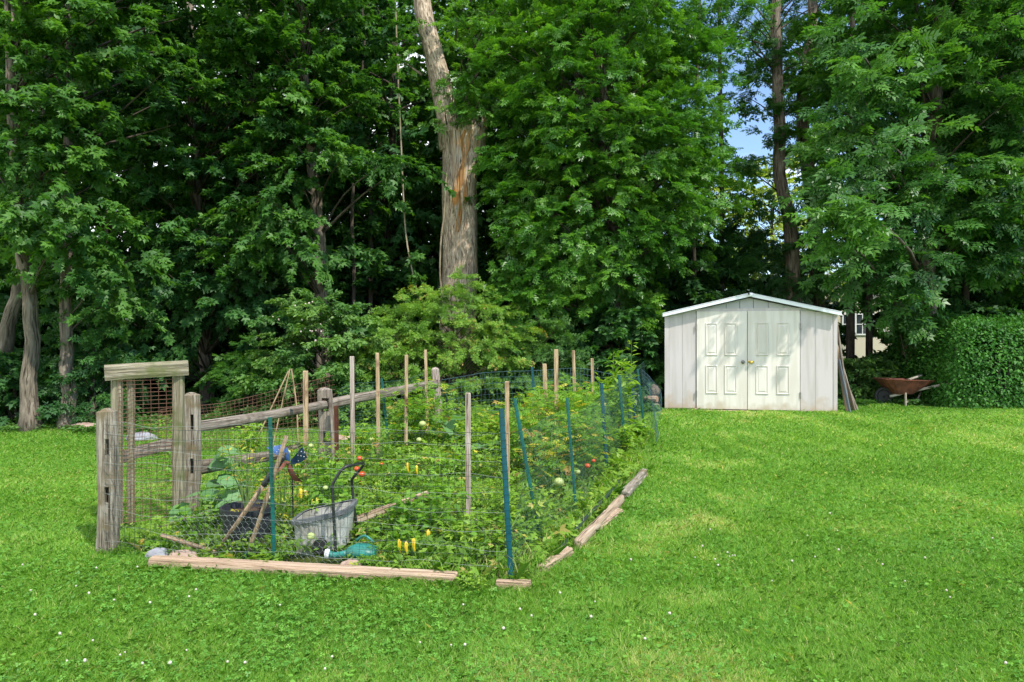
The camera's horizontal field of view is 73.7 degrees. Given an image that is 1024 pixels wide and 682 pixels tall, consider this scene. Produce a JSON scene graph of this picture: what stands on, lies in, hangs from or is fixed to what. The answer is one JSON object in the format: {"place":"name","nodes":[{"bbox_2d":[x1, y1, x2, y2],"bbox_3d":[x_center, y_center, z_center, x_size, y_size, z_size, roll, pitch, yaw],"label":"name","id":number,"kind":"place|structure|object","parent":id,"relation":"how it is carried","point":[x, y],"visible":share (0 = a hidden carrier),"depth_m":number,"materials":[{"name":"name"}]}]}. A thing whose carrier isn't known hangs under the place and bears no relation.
{"place":"outdoors","nodes":[
{"label":"outdoors","id":0,"kind":"place"},
{"bbox_2d":[81,0,932,290],"label":"sky","id":1,"kind":"structure","parent":0,"point":[752,144],"materials":[{"name":"blue"}]},
{"bbox_2d":[0,358,1023,681],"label":"lawn","id":2,"kind":"structure","parent":0,"point":[304,558],"depth_m":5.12,"materials":[{"name":"plant"}]},
{"bbox_2d":[0,349,61,426],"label":"round bush","id":3,"kind":"object","parent":2,"relation":"on","point":[9,392],"visible":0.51,"depth_m":12.44,"materials":[{"name":"green plant"}]},
{"bbox_2d":[0,283,81,395],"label":"thicket","id":4,"kind":"object","parent":2,"relation":"on","point":[5,290],"visible":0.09,"depth_m":15.24,"materials":[{"name":"green plant"}]},
{"bbox_2d":[0,4,132,309],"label":"forest tree","id":5,"kind":"object","parent":2,"relation":"on","point":[4,269],"visible":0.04,"depth_m":15.88,"materials":[{"name":"green plant"}]},
{"bbox_2d":[13,307,164,423],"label":"round bush","id":6,"kind":"object","parent":2,"relation":"on","point":[96,360],"visible":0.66,"depth_m":12.47,"materials":[{"name":"green plant"}]},
{"bbox_2d":[0,0,200,375],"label":"maple tree","id":7,"kind":"object","parent":2,"relation":"on","point":[10,316],"visible":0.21,"depth_m":13.23,"materials":[{"name":"green plant"}]},
{"bbox_2d":[0,0,205,432],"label":"maple tree","id":8,"kind":"object","parent":2,"relation":"on","point":[23,222],"visible":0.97,"depth_m":11.53,"materials":[{"name":"green plant"}]},
{"bbox_2d":[0,0,229,345],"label":"forest tree","id":9,"kind":"object","parent":2,"relation":"on","point":[169,216],"visible":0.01,"depth_m":18.15,"materials":[{"name":"green plant"}]},
{"bbox_2d":[11,232,233,415],"bbox_3d":[-9.146,-0.187,15.937,5.329,4.837,4.006,0,0,-15],"label":"thicket","id":10,"kind":"object","parent":2,"relation":"on","point":[51,351],"visible":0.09,"depth_m":15.32,"materials":[{"name":"green plant"}]},
{"bbox_2d":[0,0,248,429],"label":"maple tree","id":11,"kind":"object","parent":2,"relation":"on","point":[100,288],"visible":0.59,"depth_m":12.50,"materials":[{"name":"green plant"}]},
{"bbox_2d":[0,0,264,387],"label":"forest tree","id":12,"kind":"object","parent":2,"relation":"on","point":[125,239],"visible":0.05,"depth_m":15.81,"materials":[{"name":"green plant"}]},
{"bbox_2d":[104,360,188,525],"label":"garden gate","id":13,"kind":"structure","parent":2,"relation":"on","point":[118,374],"depth_m":5.79,"materials":[{"name":"brown wood"}]},
{"bbox_2d":[120,518,177,546],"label":"leafy weed","id":14,"kind":"object","parent":2,"relation":"on","point":[147,529],"visible":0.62,"depth_m":5.29,"materials":[{"name":"green plant"}]},
{"bbox_2d":[168,493,227,535],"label":"leafy weed","id":15,"kind":"object","parent":2,"relation":"on","point":[195,522],"visible":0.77,"depth_m":5.48,"materials":[{"name":"green plant"}]},
{"bbox_2d":[169,475,241,525],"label":"squash plant","id":16,"kind":"object","parent":2,"relation":"on","point":[228,483],"visible":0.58,"depth_m":5.93,"materials":[{"name":"green plant"}]},
{"bbox_2d":[58,0,375,411],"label":"maple tree","id":17,"kind":"object","parent":2,"relation":"on","point":[193,325],"visible":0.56,"depth_m":13.94,"materials":[{"name":"green plant"}]},
{"bbox_2d":[206,445,251,489],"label":"squash plant","id":18,"kind":"object","parent":2,"relation":"on","point":[216,462],"visible":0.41,"depth_m":6.35,"materials":[{"name":"green plant"}]},
{"bbox_2d":[165,286,309,411],"bbox_3d":[-6.600,0.362,16.792,3.644,3.815,4.544,0,0,-22],"label":"thicket","id":19,"kind":"object","parent":2,"relation":"on","point":[222,391],"visible":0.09,"depth_m":15.56,"materials":[{"name":"green plant"}]},
{"bbox_2d":[227,423,265,453],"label":"leafy weed","id":20,"kind":"object","parent":2,"relation":"on","point":[245,437],"visible":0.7,"depth_m":8.76,"materials":[{"name":"green plant"}]},
{"bbox_2d":[160,375,334,451],"bbox_3d":[-3.801,1.042,9.867,2.440,1.082,0.110,0,0,-10],"label":"wire fence","id":21,"kind":"object","parent":2,"relation":"on","point":[252,412],"visible":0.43,"depth_m":9.87,"materials":[{"name":"grey metal"}]},
{"bbox_2d":[220,499,276,553],"bbox_3d":[-2.046,1.440,5.287,0.414,0.325,0.441,0,0,0],"label":"plant pot","id":22,"kind":"object","parent":2,"relation":"on","point":[253,513],"visible":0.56,"depth_m":5.17,"materials":[{"name":"black plastic"}]},
{"bbox_2d":[219,434,268,507],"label":"potted plant","id":23,"kind":"object","parent":22,"relation":"on","point":[243,493],"visible":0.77,"depth_m":5.30,"materials":[{"name":"green plant"}]},
{"bbox_2d":[214,453,286,555],"bbox_3d":[-1.926,1.198,5.026,0.528,0.753,0.050,0,0,-6],"label":"long handled tool","id":24,"kind":"object","parent":2,"relation":"on","point":[264,482],"visible":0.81,"depth_m":5.01,"materials":[{"name":"brown wood"}]},
{"bbox_2d":[194,327,311,423],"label":"round bush","id":25,"kind":"object","parent":2,"relation":"on","point":[243,366],"visible":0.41,"depth_m":12.76,"materials":[{"name":"green plant"}]},
{"bbox_2d":[242,435,287,557],"bbox_3d":[-1.840,1.188,4.931,0.427,0.991,0.106,0,0,-15],"label":"garden rake","id":26,"kind":"object","parent":2,"relation":"on","point":[267,495],"visible":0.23,"depth_m":4.96,"materials":[{"name":"brown wood"}]},
{"bbox_2d":[95,367,441,553],"bbox_3d":[-2.292,1.063,8.390,0.436,1.241,6.696,0,0,16],"label":"split rail fence","id":27,"kind":"object","parent":2,"relation":"on","point":[105,417],"visible":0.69,"depth_m":6.23,"materials":[{"name":"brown wood"}]},
{"bbox_2d":[118,0,423,369],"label":"forest tree","id":28,"kind":"object","parent":2,"relation":"on","point":[237,121],"visible":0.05,"depth_m":17.18,"materials":[{"name":"green plant"}]},
{"bbox_2d":[230,473,318,539],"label":"tomato plant","id":29,"kind":"object","parent":2,"relation":"on","point":[282,517],"visible":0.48,"depth_m":5.52,"materials":[{"name":"green plant"}]},
{"bbox_2d":[267,445,306,531],"bbox_3d":[-1.784,1.214,5.418,0.294,0.778,0.114,0,0,0],"label":"garden pinwheel","id":30,"kind":"object","parent":2,"relation":"on","point":[301,456],"visible":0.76,"depth_m":5.43,"materials":[{"name":"blue plastic"}]},
{"bbox_2d":[148,555,458,585],"bbox_3d":[-1.455,1.569,4.665,2.215,0.104,0.105,0,0,9],"label":"edging timber","id":31,"kind":"object","parent":2,"relation":"on","point":[297,568],"visible":0.69,"depth_m":4.63,"materials":[{"name":"brown wood"}]},
{"bbox_2d":[276,426,332,481],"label":"tomato plant","id":32,"kind":"object","parent":2,"relation":"on","point":[310,446],"visible":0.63,"depth_m":7.37,"materials":[{"name":"green plant"}]},
{"bbox_2d":[303,371,308,478],"bbox_3d":[-2.266,0.972,7.500,0.058,1.290,0.043,0,0,0],"label":"wooden stake","id":33,"kind":"object","parent":2,"relation":"on","point":[305,404],"visible":0.62,"depth_m":7.48,"materials":[{"name":"beige wood"}]},
{"bbox_2d":[104,417,508,578],"bbox_3d":[-1.541,1.089,4.795,3.114,1.092,0.113,0,0,10],"label":"wire fence","id":34,"kind":"object","parent":2,"relation":"on","point":[272,520],"visible":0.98,"depth_m":4.84,"materials":[{"name":"green metal"}]},
{"bbox_2d":[227,279,399,428],"bbox_3d":[-3.529,0.324,12.496,3.365,2.913,2.234,0,0,0],"label":"round bush","id":35,"kind":"object","parent":2,"relation":"on","point":[335,343],"visible":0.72,"depth_m":12.20,"materials":[{"name":"green plant"}]},
{"bbox_2d":[184,0,456,400],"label":"maple tree","id":36,"kind":"object","parent":2,"relation":"on","point":[309,250],"visible":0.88,"depth_m":13.41,"materials":[{"name":"green plant"}]},
{"bbox_2d":[208,1,436,354],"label":"forest tree","id":37,"kind":"object","parent":2,"relation":"on","point":[376,228],"visible":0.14,"depth_m":16.33,"materials":[{"name":"green plant"}]},
{"bbox_2d":[293,452,359,506],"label":"pepper plant","id":38,"kind":"object","parent":2,"relation":"on","point":[326,487],"visible":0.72,"depth_m":6.26,"materials":[{"name":"green plant"}]},
{"bbox_2d":[290,461,364,554],"bbox_3d":[-1.418,1.275,5.241,0.516,0.723,0.543,0,0,0],"label":"garden cart","id":39,"kind":"object","parent":2,"relation":"on","point":[323,512],"visible":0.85,"depth_m":5.11,"materials":[{"name":"grey plastic"}]},
{"bbox_2d":[229,230,437,407],"bbox_3d":[-3.823,-0.192,16.105,5.329,4.837,4.006,0,0,-30],"label":"thicket","id":40,"kind":"object","parent":2,"relation":"on","point":[378,271],"visible":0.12,"depth_m":15.51,"materials":[{"name":"green plant"}]},
{"bbox_2d":[237,0,451,275],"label":"forest tree","id":41,"kind":"object","parent":2,"relation":"on","point":[379,132],"visible":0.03,"depth_m":19.14,"materials":[{"name":"green plant"}]},
{"bbox_2d":[324,535,378,558],"bbox_3d":[-1.160,1.495,4.950,0.370,0.167,0.170,0,0,0],"label":"watering can","id":42,"kind":"object","parent":2,"relation":"on","point":[354,549],"visible":0.73,"depth_m":4.90,"materials":[{"name":"teal plastic"}]},
{"bbox_2d":[350,356,354,470],"bbox_3d":[-1.893,0.891,8.100,0.062,1.420,0.041,0,0,0],"label":"wooden stake","id":43,"kind":"object","parent":2,"relation":"on","point":[352,405],"visible":0.75,"depth_m":8.08,"materials":[{"name":"grey wood"}]},
{"bbox_2d":[350,5,367,304],"bbox_3d":[-3.464,-3.284,15.500,0.529,9.841,0.100,0,0,0],"label":"sapling","id":44,"kind":"object","parent":2,"relation":"on","point":[352,236],"visible":0.4,"depth_m":15.47,"materials":[{"name":"green plant"}]},
{"bbox_2d":[235,0,504,366],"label":"forest tree","id":45,"kind":"object","parent":2,"relation":"on","point":[391,145],"visible":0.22,"depth_m":15.93,"materials":[{"name":"green plant"}]},
{"bbox_2d":[347,476,406,506],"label":"leafy weed","id":46,"kind":"object","parent":2,"relation":"on","point":[381,492],"visible":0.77,"depth_m":6.48,"materials":[{"name":"green plant"}]},
{"bbox_2d":[123,412,652,582],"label":"weeds","id":47,"kind":"object","parent":2,"relation":"on","point":[616,456],"visible":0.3,"depth_m":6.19,"materials":[{"name":"green plant"}]},
{"bbox_2d":[377,451,419,492],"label":"pepper plant","id":48,"kind":"object","parent":2,"relation":"on","point":[403,474],"visible":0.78,"depth_m":6.98,"materials":[{"name":"green plant"}]},
{"bbox_2d":[340,299,464,422],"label":"spreading bush","id":49,"kind":"object","parent":2,"relation":"on","point":[412,351],"visible":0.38,"depth_m":12.35,"materials":[{"name":"green plant"}]},
{"bbox_2d":[374,514,434,555],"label":"pepper plant","id":50,"kind":"object","parent":2,"relation":"on","point":[414,540],"visible":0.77,"depth_m":5.03,"materials":[{"name":"green plant"}]},
{"bbox_2d":[380,377,457,442],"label":"tomato plant","id":51,"kind":"object","parent":2,"relation":"on","point":[419,408],"visible":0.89,"depth_m":9.53,"materials":[{"name":"green plant"}]},
{"bbox_2d":[381,483,476,536],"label":"pepper plant","id":52,"kind":"object","parent":2,"relation":"on","point":[407,506],"visible":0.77,"depth_m":5.48,"materials":[{"name":"green plant"}]},
{"bbox_2d":[411,459,464,500],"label":"leafy weed","id":53,"kind":"object","parent":2,"relation":"on","point":[423,472],"visible":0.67,"depth_m":6.69,"materials":[{"name":"green plant"}]},
{"bbox_2d":[410,438,478,476],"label":"leafy weed","id":54,"kind":"object","parent":2,"relation":"on","point":[451,457],"visible":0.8,"depth_m":7.75,"materials":[{"name":"green plant"}]},
{"bbox_2d":[366,258,523,392],"bbox_3d":[-1.790,0.102,16.865,4.009,4.197,4.998,0,0,-37],"label":"thicket","id":55,"kind":"object","parent":2,"relation":"on","point":[433,280],"visible":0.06,"depth_m":16.25,"materials":[{"name":"green plant"}]},
{"bbox_2d":[377,0,515,401],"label":"scarred tree","id":56,"kind":"object","parent":2,"relation":"on","point":[460,237],"visible":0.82,"depth_m":14.27,"materials":[{"name":"brown plant"}]},
{"bbox_2d":[386,0,428,289],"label":"hanging vine","id":57,"kind":"object","parent":56,"relation":"hanging from","point":[413,256],"visible":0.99,"depth_m":13.60,"materials":[{"name":"green wood"}]},
{"bbox_2d":[370,0,522,267],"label":"forest tree","id":58,"kind":"object","parent":2,"relation":"on","point":[415,125],"visible":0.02,"depth_m":20.30,"materials":[{"name":"green plant"}]},
{"bbox_2d":[350,264,553,417],"bbox_3d":[-1.042,0.049,12.845,3.969,3.038,2.666,0,0,0],"label":"spreading bush","id":59,"kind":"object","parent":2,"relation":"on","point":[456,323],"visible":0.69,"depth_m":12.53,"materials":[{"name":"green plant"}]},
{"bbox_2d":[428,507,500,550],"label":"leafy weed","id":60,"kind":"object","parent":2,"relation":"on","point":[467,538],"visible":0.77,"depth_m":5.16,"materials":[{"name":"green plant"}]},
{"bbox_2d":[355,0,580,328],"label":"forest tree","id":61,"kind":"object","parent":2,"relation":"on","point":[430,159],"visible":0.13,"depth_m":17.26,"materials":[{"name":"green plant"}]},
{"bbox_2d":[465,393,470,517],"bbox_3d":[-0.367,1.033,5.700,0.045,1.203,0.036,0,0,0],"label":"wooden stake","id":62,"kind":"object","parent":2,"relation":"on","point":[467,439],"visible":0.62,"depth_m":5.68,"materials":[{"name":"grey wood"}]},
{"bbox_2d":[455,511,530,550],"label":"leafy weed","id":63,"kind":"object","parent":2,"relation":"on","point":[490,536],"visible":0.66,"depth_m":5.06,"materials":[{"name":"green plant"}]},
{"bbox_2d":[418,233,578,399],"bbox_3d":[0.005,-0.463,16.647,5.329,4.837,4.006,0,0,-44],"label":"thicket","id":64,"kind":"object","parent":2,"relation":"on","point":[484,274],"visible":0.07,"depth_m":15.95,"materials":[{"name":"green plant"}]},
{"bbox_2d":[0,409,1023,681],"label":"clover","id":65,"kind":"object","parent":2,"relation":"on","point":[446,663],"depth_m":3.91,"materials":[{"name":"green plant"}]},
{"bbox_2d":[0,384,1023,432],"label":"undergrowth","id":66,"kind":"object","parent":2,"relation":"on","point":[11,426],"visible":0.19,"depth_m":12.44,"materials":[{"name":"green plant"}]},
{"bbox_2d":[500,483,556,528],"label":"leafy weed","id":67,"kind":"object","parent":2,"relation":"on","point":[532,506],"visible":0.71,"depth_m":5.56,"materials":[{"name":"green plant"}]},
{"bbox_2d":[493,397,564,467],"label":"tomato plant","id":68,"kind":"object","parent":2,"relation":"on","point":[525,420],"visible":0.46,"depth_m":7.97,"materials":[{"name":"green plant"}]},
{"bbox_2d":[410,0,661,322],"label":"forest tree","id":69,"kind":"object","parent":2,"relation":"on","point":[485,80],"visible":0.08,"depth_m":16.25,"materials":[{"name":"green plant"}]},
{"bbox_2d":[476,314,596,409],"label":"round bush","id":70,"kind":"object","parent":2,"relation":"on","point":[549,348],"visible":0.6,"depth_m":12.63,"materials":[{"name":"green plant"}]},
{"bbox_2d":[441,367,641,417],"bbox_3d":[0.482,0.886,11.311,3.358,0.906,0.590,0,0,16],"label":"wire fence","id":71,"kind":"object","parent":2,"relation":"on","point":[532,376],"visible":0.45,"depth_m":11.49,"materials":[{"name":"grey metal"}]},
{"bbox_2d":[509,382,574,449],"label":"tomato plant","id":72,"kind":"object","parent":2,"relation":"on","point":[535,396],"visible":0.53,"depth_m":8.58,"materials":[{"name":"green plant"}]},
{"bbox_2d":[511,420,589,494],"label":"tomato plant","id":73,"kind":"object","parent":2,"relation":"on","point":[540,452],"visible":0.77,"depth_m":6.97,"materials":[{"name":"green plant"}]},
{"bbox_2d":[526,414,584,477],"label":"tomato plant","id":74,"kind":"object","parent":2,"relation":"on","point":[556,436],"visible":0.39,"depth_m":7.55,"materials":[{"name":"green plant"}]},
{"bbox_2d":[534,383,601,485],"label":"tomato plant","id":75,"kind":"object","parent":2,"relation":"on","point":[559,482],"visible":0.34,"depth_m":8.20,"materials":[{"name":"green plant"}]},
{"bbox_2d":[499,363,661,578],"bbox_3d":[1.042,0.968,7.440,0.676,1.319,6.285,0,0,20],"label":"wire fence","id":76,"kind":"object","parent":2,"relation":"on","point":[505,480],"visible":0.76,"depth_m":5.91,"materials":[{"name":"green metal"}]},
{"bbox_2d":[550,388,610,464],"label":"tomato plant","id":77,"kind":"object","parent":2,"relation":"on","point":[589,416],"visible":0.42,"depth_m":7.97,"materials":[{"name":"green plant"}]},
{"bbox_2d":[548,401,618,478],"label":"tomato plant","id":78,"kind":"object","parent":2,"relation":"on","point":[582,436],"visible":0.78,"depth_m":7.44,"materials":[{"name":"green plant"}]},
{"bbox_2d":[461,1,706,296],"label":"forest tree","id":79,"kind":"object","parent":2,"relation":"on","point":[572,79],"visible":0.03,"depth_m":17.19,"materials":[{"name":"green plant"}]},
{"bbox_2d":[443,0,755,372],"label":"ash tree","id":80,"kind":"object","parent":2,"relation":"on","point":[623,263],"visible":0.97,"depth_m":13.44,"materials":[{"name":"green plant"}]},
{"bbox_2d":[574,494,624,548],"bbox_3d":[0.779,1.543,5.900,0.071,0.115,1.546,0,0,21],"label":"edging timber","id":81,"kind":"object","parent":2,"relation":"on","point":[597,522],"visible":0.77,"depth_m":5.66,"materials":[{"name":"brown wood"}]},
{"bbox_2d":[548,300,664,407],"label":"round bush","id":82,"kind":"object","parent":2,"relation":"on","point":[608,330],"visible":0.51,"depth_m":13.21,"materials":[{"name":"green plant"}]},
{"bbox_2d":[547,266,671,378],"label":"thicket","id":83,"kind":"object","parent":2,"relation":"on","point":[632,305],"visible":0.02,"depth_m":16.41,"materials":[{"name":"green plant"}]},
{"bbox_2d":[596,355,639,432],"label":"tall weed","id":84,"kind":"object","parent":2,"relation":"on","point":[616,374],"visible":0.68,"depth_m":9.27,"materials":[{"name":"green plant"}]},
{"bbox_2d":[557,0,797,310],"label":"forest tree","id":85,"kind":"object","parent":2,"relation":"on","point":[676,78],"visible":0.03,"depth_m":18.03,"materials":[{"name":"green plant"}]},
{"bbox_2d":[638,217,771,393],"bbox_3d":[4.811,-0.599,17.205,4.206,5.078,5.595,0,0,31],"label":"thicket","id":86,"kind":"object","parent":2,"relation":"on","point":[684,296],"visible":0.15,"depth_m":16.07,"materials":[{"name":"green plant"}]},
{"bbox_2d":[663,293,841,411],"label":"garden shed","id":87,"kind":"structure","parent":2,"relation":"on","point":[749,351],"depth_m":12.47,"materials":[{"name":"paint"}]},
{"bbox_2d":[696,311,746,409],"bbox_3d":[3.856,0.353,12.587,0.908,1.805,0.059,0,0,11],"label":"door","id":88,"kind":"structure","parent":87,"relation":"in","point":[721,335],"depth_m":12.57,"materials":[{"name":"beige paint"}]},
{"bbox_2d":[747,310,800,410],"bbox_3d":[4.761,0.353,12.403,0.914,1.805,0.059,0,0,12],"label":"door","id":89,"kind":"structure","parent":87,"relation":"in","point":[773,337],"depth_m":12.40,"materials":[{"name":"beige paint"}]},
{"bbox_2d":[694,0,837,302],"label":"ash tree","id":90,"kind":"object","parent":2,"relation":"on","point":[774,49],"visible":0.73,"depth_m":16.36,"materials":[{"name":"green plant"}]},
{"bbox_2d":[702,156,844,301],"bbox_3d":[12.221,-3.505,32.810,8.339,11.104,7.200,0,0,0],"label":"forest tree","id":91,"kind":"object","parent":2,"relation":"on","point":[761,190],"visible":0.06,"depth_m":32.53,"materials":[{"name":"green plant"}]},
{"bbox_2d":[674,0,879,307],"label":"ash tree","id":92,"kind":"object","parent":2,"relation":"on","point":[757,237],"visible":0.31,"depth_m":16.67,"materials":[{"name":"green plant"}]},
{"bbox_2d":[699,231,856,345],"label":"thicket","id":93,"kind":"object","parent":2,"relation":"on","point":[833,306],"visible":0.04,"depth_m":21.80,"materials":[{"name":"green plant"}]},
{"bbox_2d":[846,11,854,383],"bbox_3d":[8.227,-3.725,16.603,0.220,10.121,0.203,0,0,-23],"label":"sapling","id":94,"kind":"object","parent":2,"relation":"on","point":[850,335],"visible":0.11,"depth_m":16.52,"materials":[{"name":"green plant"}]},
{"bbox_2d":[825,271,890,357],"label":"house","id":95,"kind":"structure","parent":2,"relation":"on","point":[860,342],"depth_m":33.00,"materials":[{"name":"beige paint"}]},
{"bbox_2d":[837,355,909,399],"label":"round bush","id":96,"kind":"object","parent":2,"relation":"on","point":[864,374],"visible":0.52,"depth_m":14.27,"materials":[{"name":"green plant"}]},
{"bbox_2d":[764,1,1009,337],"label":"forest tree","id":97,"kind":"object","parent":2,"relation":"on","point":[977,144],"visible":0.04,"depth_m":17.57,"materials":[{"name":"green plant"}]},
{"bbox_2d":[770,0,1023,378],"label":"hickory tree","id":98,"kind":"object","parent":2,"relation":"on","point":[915,167],"visible":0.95,"depth_m":12.94,"materials":[{"name":"green plant"}]},
{"bbox_2d":[874,378,950,405],"bbox_3d":[7.910,1.015,13.600,1.383,0.550,0.681,0,0,0],"label":"wheelbarrow","id":99,"kind":"object","parent":2,"relation":"on","point":[890,388],"visible":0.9,"depth_m":13.40,"materials":[{"name":"metal"}]},
{"bbox_2d":[865,248,972,361],"bbox_3d":[8.970,-0.374,15.132,2.119,3.499,1.685,0,0,0],"label":"gnarled tree","id":100,"kind":"object","parent":2,"relation":"on","point":[955,299],"visible":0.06,"depth_m":14.83,"materials":[{"name":"green plant"}]},
{"bbox_2d":[856,236,1023,396],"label":"thicket","id":101,"kind":"object","parent":2,"relation":"on","point":[985,305],"visible":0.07,"depth_m":15.68,"materials":[{"name":"green plant"}]},
{"bbox_2d":[886,309,1023,408],"bbox_3d":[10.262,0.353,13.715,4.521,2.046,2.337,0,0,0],"label":"clipped hedge","id":102,"kind":"object","parent":2,"relation":"on","point":[1006,329],"visible":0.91,"depth_m":13.11,"materials":[{"name":"green plant"}]},
{"bbox_2d":[901,0,1023,307],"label":"hickory tree","id":103,"kind":"object","parent":2,"relation":"on","point":[1006,260],"visible":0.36,"depth_m":13.76,"materials":[{"name":"green plant"}]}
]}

